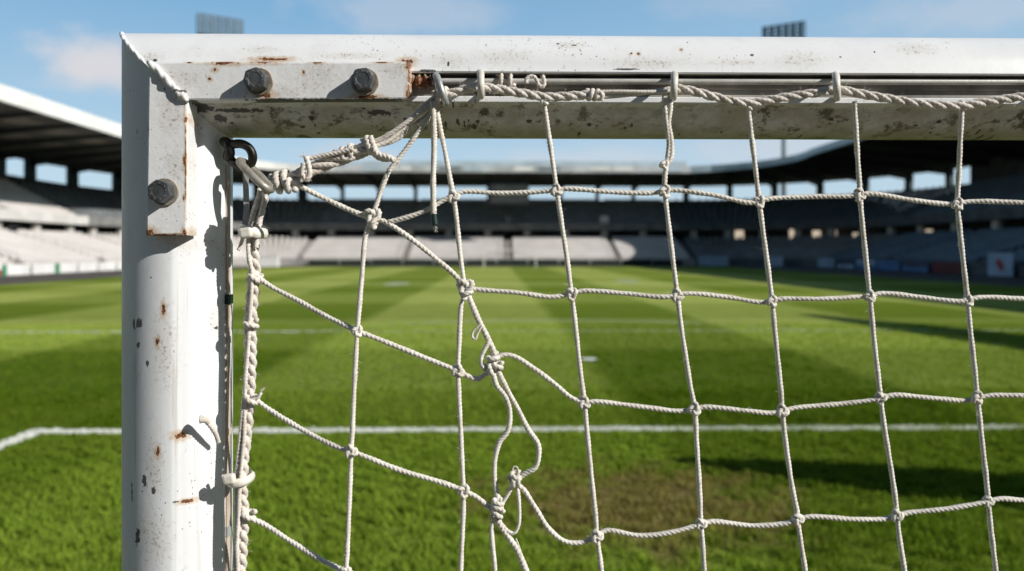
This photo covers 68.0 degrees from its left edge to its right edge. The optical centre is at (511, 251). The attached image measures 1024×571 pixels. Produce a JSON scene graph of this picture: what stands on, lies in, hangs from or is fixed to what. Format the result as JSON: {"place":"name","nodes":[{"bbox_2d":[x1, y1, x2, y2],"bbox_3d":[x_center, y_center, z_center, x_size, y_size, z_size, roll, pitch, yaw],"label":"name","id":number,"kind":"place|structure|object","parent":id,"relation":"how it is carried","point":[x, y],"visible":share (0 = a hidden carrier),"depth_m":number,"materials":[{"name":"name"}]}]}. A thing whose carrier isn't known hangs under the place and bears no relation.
{"place":"outdoors","nodes":[
{"label":"outdoors","id":0,"kind":"place"},
{"bbox_2d":[0,266,248,284],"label":"running track","id":1,"kind":"structure","parent":0,"point":[18,279],"depth_m":69.55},
{"bbox_2d":[2,265,6,275],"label":"marker post","id":2,"kind":"object","parent":1,"relation":"on","point":[4,270],"visible":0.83,"depth_m":70.12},
{"bbox_2d":[7,264,29,274],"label":"advertising board","id":3,"kind":"object","parent":1,"relation":"on","point":[18,269],"visible":0.83,"depth_m":72.25,"materials":[{"name":"metal"}]},
{"bbox_2d":[31,263,54,274],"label":"advertising board","id":4,"kind":"object","parent":1,"relation":"on","point":[42,268],"visible":1,"depth_m":76.24,"materials":[{"name":"metal"}]},
{"bbox_2d":[54,263,59,273],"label":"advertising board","id":5,"kind":"object","parent":1,"relation":"on","point":[57,268],"visible":1,"depth_m":78.58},
{"bbox_2d":[60,263,76,272],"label":"advertising board","id":6,"kind":"object","parent":1,"relation":"on","point":[68,267],"visible":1,"depth_m":80.68,"materials":[{"name":"metal"}]},
{"bbox_2d":[77,262,97,271],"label":"advertising board","id":7,"kind":"object","parent":1,"relation":"on","point":[87,266],"visible":1,"depth_m":84.43,"materials":[{"name":"metal"}]},
{"bbox_2d":[98,262,115,270],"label":"advertising board","id":8,"kind":"object","parent":1,"relation":"on","point":[105,266],"visible":1,"depth_m":88.53,"materials":[{"name":"metal"}]},
{"bbox_2d":[116,262,121,269],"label":"advertising board","id":9,"kind":"object","parent":1,"relation":"on","point":[118,265],"visible":0.45,"depth_m":91.46,"materials":[{"name":"metal"}]},
{"bbox_2d":[259,255,279,266],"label":"advertising board","id":10,"kind":"object","parent":1,"relation":"on","point":[268,260],"visible":0.64,"depth_m":112.91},
{"bbox_2d":[279,266,720,266],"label":"running track","id":11,"kind":"structure","parent":0,"point":[499,266],"depth_m":115.22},
{"bbox_2d":[309,260,338,265],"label":"advertising board","id":12,"kind":"object","parent":11,"relation":"on","point":[323,262],"visible":1,"depth_m":120.89,"materials":[{"name":"metal"}]},
{"bbox_2d":[340,260,369,264],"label":"advertising board","id":13,"kind":"object","parent":11,"relation":"on","point":[351,262],"visible":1,"depth_m":120.97,"materials":[{"name":"metal"}]},
{"bbox_2d":[372,259,401,265],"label":"advertising board","id":14,"kind":"object","parent":11,"relation":"on","point":[386,262],"visible":1,"depth_m":121.08,"materials":[{"name":"metal"}]},
{"bbox_2d":[403,260,432,265],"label":"advertising board","id":15,"kind":"object","parent":11,"relation":"on","point":[417,262],"visible":0.95,"depth_m":121.18,"materials":[{"name":"metal"}]},
{"bbox_2d":[435,260,463,264],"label":"advertising board","id":16,"kind":"object","parent":11,"relation":"on","point":[451,262],"visible":0.5,"depth_m":121.28,"materials":[{"name":"metal"}]},
{"bbox_2d":[466,260,495,265],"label":"advertising board","id":17,"kind":"object","parent":11,"relation":"on","point":[480,262],"visible":1,"depth_m":121.38,"materials":[{"name":"metal"}]},
{"bbox_2d":[497,260,526,265],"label":"advertising board","id":18,"kind":"object","parent":11,"relation":"on","point":[511,262],"visible":1,"depth_m":121.47,"materials":[{"name":"metal"}]},
{"bbox_2d":[528,260,557,265],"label":"advertising board","id":19,"kind":"object","parent":11,"relation":"on","point":[545,262],"visible":1,"depth_m":121.57,"materials":[{"name":"metal"}]},
{"bbox_2d":[560,260,588,265],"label":"advertising board","id":20,"kind":"object","parent":11,"relation":"on","point":[578,262],"visible":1,"depth_m":121.68,"materials":[{"name":"metal"}]},
{"bbox_2d":[591,260,619,265],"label":"advertising board","id":21,"kind":"object","parent":11,"relation":"on","point":[605,262],"visible":1,"depth_m":121.77,"materials":[{"name":"metal"}]},
{"bbox_2d":[622,260,650,265],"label":"advertising board","id":22,"kind":"object","parent":11,"relation":"on","point":[636,262],"visible":1,"depth_m":121.86,"materials":[{"name":"metal"}]},
{"bbox_2d":[653,260,681,265],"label":"advertising board","id":23,"kind":"object","parent":11,"relation":"on","point":[665,262],"visible":1,"depth_m":121.96,"materials":[{"name":"metal"}]},
{"bbox_2d":[698,256,728,265],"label":"advertising board","id":24,"kind":"object","parent":11,"relation":"on","point":[713,260],"visible":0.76,"depth_m":118.09,"materials":[{"name":"metal"}]},
{"bbox_2d":[0,267,1023,570],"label":"grass pitch","id":25,"kind":"object","parent":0,"point":[428,295],"depth_m":20.78,"materials":[{"name":"green plant"}]},
{"bbox_2d":[0,331,325,332],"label":"penalty area line","id":26,"kind":"object","parent":25,"relation":"on","point":[233,331],"visible":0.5,"depth_m":21.78,"materials":[{"name":"paint"}]},
{"bbox_2d":[34,427,663,433],"bbox_3d":[-2.084,2.302,9.761,8.185,0.001,0.241,0,0,-1],"label":"goal area line","id":27,"kind":"object","parent":25,"relation":"on","point":[340,429],"visible":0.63,"depth_m":9.80,"materials":[{"name":"paint"}]},
{"bbox_2d":[383,282,409,284],"bbox_3d":[-8.157,2.301,53.850,1.800,0.001,5.200,0,0,-1],"label":"painted white pitch marking","id":28,"kind":"object","parent":25,"relation":"on","point":[399,283],"visible":1,"depth_m":54.19,"materials":[{"name":"paint"}]},
{"bbox_2d":[483,249,535,267],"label":"football goal","id":29,"kind":"object","parent":25,"relation":"on","point":[509,249],"visible":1,"depth_m":106.97,"materials":[{"name":"paint"}]},
{"bbox_2d":[0,384,1023,570],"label":"grass","id":30,"kind":"structure","parent":25,"relation":"on","point":[947,446],"depth_m":7.70,"materials":[{"name":"green plant"}]},
{"bbox_2d":[0,321,1023,391],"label":"grass","id":31,"kind":"structure","parent":25,"relation":"on","point":[562,339],"depth_m":17.10,"materials":[{"name":"green plant"}]},
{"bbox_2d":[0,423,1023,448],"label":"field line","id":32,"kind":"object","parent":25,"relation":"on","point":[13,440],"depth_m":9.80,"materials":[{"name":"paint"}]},
{"bbox_2d":[316,320,806,331],"bbox_3d":[1.476,2.300,23.677,14.502,0.001,3.638,0,0,-1],"label":"penalty arc","id":33,"kind":"object","parent":25,"relation":"on","point":[531,320],"visible":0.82,"depth_m":24.86,"materials":[{"name":"paint"}]},
{"bbox_2d":[119,31,1023,570],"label":"football goal","id":34,"kind":"object","parent":25,"relation":"on","point":[193,105],"visible":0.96,"depth_m":0.85,"materials":[{"name":"paint"}]},
{"bbox_2d":[199,415,220,443],"bbox_3d":[-0.335,0.198,0.842,0.011,0.037,0.030,0,0,31],"label":"hook","id":35,"kind":"object","parent":34,"relation":"attached to","point":[207,422],"visible":1,"depth_m":0.84,"materials":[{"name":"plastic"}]},
{"bbox_2d":[235,157,274,193],"bbox_3d":[-0.289,-0.086,0.857,0.045,0.042,0.030,0,0,15],"label":"chain link","id":36,"kind":"object","parent":34,"relation":"hanging from","point":[255,175],"visible":0.99,"depth_m":0.84,"materials":[{"name":"silver metal"}]},
{"bbox_2d":[242,173,249,224],"bbox_3d":[-0.300,-0.060,0.854,0.008,0.063,0.008,0,0,-1],"label":"steel strap","id":37,"kind":"object","parent":36,"relation":"hanging from","point":[246,200],"visible":1,"depth_m":0.85,"materials":[{"name":"grey metal"}]},
{"bbox_2d":[496,73,505,85],"bbox_3d":[-0.012,-0.191,0.849,0.012,0.017,0.017,0,0,-1],"label":"cord scrap","id":38,"kind":"object","parent":34,"relation":"attached to","point":[500,76],"visible":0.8,"depth_m":0.84,"materials":[{"name":"fabric"}]},
{"bbox_2d":[505,73,515,86],"bbox_3d":[-0.002,-0.191,0.849,0.013,0.018,0.017,0,0,-1],"label":"cord scrap","id":39,"kind":"object","parent":34,"relation":"attached to","point":[510,77],"visible":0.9,"depth_m":0.84,"materials":[{"name":"fabric"}]},
{"bbox_2d":[524,74,545,88],"bbox_3d":[0.025,-0.187,0.835,0.025,0.016,0.006,0,0,-1],"label":"cord scrap","id":40,"kind":"object","parent":34,"relation":"attached to","point":[536,79],"visible":1,"depth_m":0.83,"materials":[{"name":"fabric"}]},
{"bbox_2d":[232,80,1023,570],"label":"goal net","id":41,"kind":"object","parent":34,"relation":"hanging from","point":[286,180],"visible":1,"depth_m":0.82,"materials":[{"name":"fabric"}]},
{"bbox_2d":[221,470,254,487],"bbox_3d":[-0.309,0.255,0.857,0.033,0.019,0.044,0,0,-1],"label":"hook","id":42,"kind":"object","parent":41,"relation":"attached to","point":[230,480],"visible":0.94,"depth_m":0.84,"materials":[{"name":"plastic"}]},
{"bbox_2d":[236,224,267,250],"bbox_3d":[-0.293,-0.016,0.857,0.031,0.031,0.050,0,0,-1],"label":"cable tie","id":43,"kind":"object","parent":41,"relation":"attached to","point":[245,231],"visible":0.98,"depth_m":0.84,"materials":[{"name":"plastic"}]},
{"bbox_2d":[615,280,639,282],"bbox_3d":[8.861,2.301,58.185,1.800,0.001,5.200,0,0,-1],"label":"worn spot","id":44,"kind":"object","parent":25,"relation":"on","point":[629,281],"visible":1,"depth_m":57.77,"materials":[{"name":"plant"}]},
{"bbox_2d":[327,330,974,331],"bbox_3d":[8.619,2.302,22.073,27.900,0.001,0.241,0,0,-1],"label":"penalty area line","id":45,"kind":"object","parent":25,"relation":"on","point":[672,330],"visible":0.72,"depth_m":22.05,"materials":[{"name":"paint"}]},
{"bbox_2d":[574,283,741,283],"bbox_3d":[-1.059,2.302,53.990,68.000,0.001,0.241,0,0,-1],"label":"halfway line","id":46,"kind":"object","parent":25,"relation":"on","point":[656,283],"visible":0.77,"depth_m":54.21,"materials":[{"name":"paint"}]},
{"bbox_2d":[0,0,1023,199],"label":"sky","id":47,"kind":"structure","parent":0,"point":[68,53],"materials":[{"name":"blue"}]},
{"bbox_2d":[721,266,1023,286],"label":"running track","id":48,"kind":"structure","parent":0,"point":[998,280],"depth_m":72.42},
{"bbox_2d":[769,256,782,266],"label":"advertising board","id":49,"kind":"object","parent":48,"relation":"on","point":[776,260],"visible":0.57,"depth_m":113.30,"materials":[{"name":"metal"}]},
{"bbox_2d":[817,258,834,267],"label":"advertising board","id":50,"kind":"object","parent":48,"relation":"on","point":[826,262],"visible":1,"depth_m":104.53,"materials":[{"name":"metal"}]},
{"bbox_2d":[837,259,855,268],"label":"advertising board","id":51,"kind":"object","parent":48,"relation":"on","point":[848,264],"visible":1,"depth_m":98.53,"materials":[{"name":"metal"}]},
{"bbox_2d":[856,260,876,269],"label":"advertising board","id":52,"kind":"object","parent":48,"relation":"on","point":[872,264],"visible":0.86,"depth_m":92.46,"materials":[{"name":"metal"}]},
{"bbox_2d":[877,260,900,271],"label":"advertising board","id":53,"kind":"object","parent":48,"relation":"on","point":[889,265],"visible":1,"depth_m":87.75,"materials":[{"name":"metal"}]},
{"bbox_2d":[902,261,929,272],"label":"advertising board","id":54,"kind":"object","parent":48,"relation":"on","point":[914,266],"visible":0.91,"depth_m":82.26,"materials":[{"name":"metal"}]},
{"bbox_2d":[932,261,961,273],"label":"advertising board","id":55,"kind":"object","parent":48,"relation":"on","point":[946,267],"visible":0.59,"depth_m":76.62,"materials":[{"name":"metal"}]},
{"bbox_2d":[988,253,1014,276],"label":"advertising board","id":56,"kind":"object","parent":48,"relation":"on","point":[1001,264],"visible":1,"depth_m":68.26,"materials":[{"name":"metal"}]},
{"label":"ground","id":57,"kind":"structure","parent":0,"visible":0},
{"bbox_2d":[0,84,121,275],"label":"grandstand","id":58,"kind":"object","parent":57,"relation":"on","point":[31,125],"visible":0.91,"depth_m":93.00,"materials":[{"name":"concrete"}]},
{"bbox_2d":[12,147,328,265],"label":"grandstand","id":59,"kind":"object","parent":57,"relation":"on","point":[293,234],"visible":0.39,"depth_m":120.99,"materials":[{"name":"concrete"}]},
{"bbox_2d":[196,13,242,33],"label":"floodlight mast","id":60,"kind":"object","parent":57,"relation":"on","point":[217,26],"visible":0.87,"depth_m":138.04,"materials":[{"name":"metal"}]},
{"bbox_2d":[297,161,694,265],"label":"grandstand","id":61,"kind":"object","parent":57,"relation":"on","point":[632,228],"visible":0.84,"depth_m":133.27,"materials":[{"name":"concrete"}]},
{"bbox_2d":[489,173,528,204],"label":"scoreboard","id":62,"kind":"object","parent":61,"relation":"hanging from","point":[507,199],"visible":0.68,"depth_m":126.55,"materials":[{"name":"metal"}]},
{"bbox_2d":[762,21,805,195],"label":"floodlight mast","id":63,"kind":"object","parent":57,"relation":"on","point":[783,148],"visible":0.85,"depth_m":140.59,"materials":[{"name":"metal"}]},
{"bbox_2d":[667,149,969,266],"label":"grandstand","id":64,"kind":"object","parent":57,"relation":"on","point":[804,232],"visible":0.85,"depth_m":125.50,"materials":[{"name":"concrete"}]},
{"bbox_2d":[734,230,743,238],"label":"lit window","id":65,"kind":"structure","parent":64,"relation":"in","point":[737,233],"depth_m":138.80,"materials":[{"name":"beige glass"}]},
{"bbox_2d":[789,229,793,238],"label":"lit window","id":66,"kind":"structure","parent":64,"relation":"in","point":[791,231],"depth_m":134.83,"materials":[{"name":"beige glass"}]},
{"bbox_2d":[812,230,821,236],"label":"lit window","id":67,"kind":"structure","parent":64,"relation":"in","point":[814,232],"depth_m":130.90,"materials":[{"name":"beige glass"}]},
{"bbox_2d":[811,140,1023,277],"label":"grandstand","id":68,"kind":"object","parent":57,"relation":"on","point":[996,169],"visible":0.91,"depth_m":96.83,"materials":[{"name":"concrete"}]}
]}

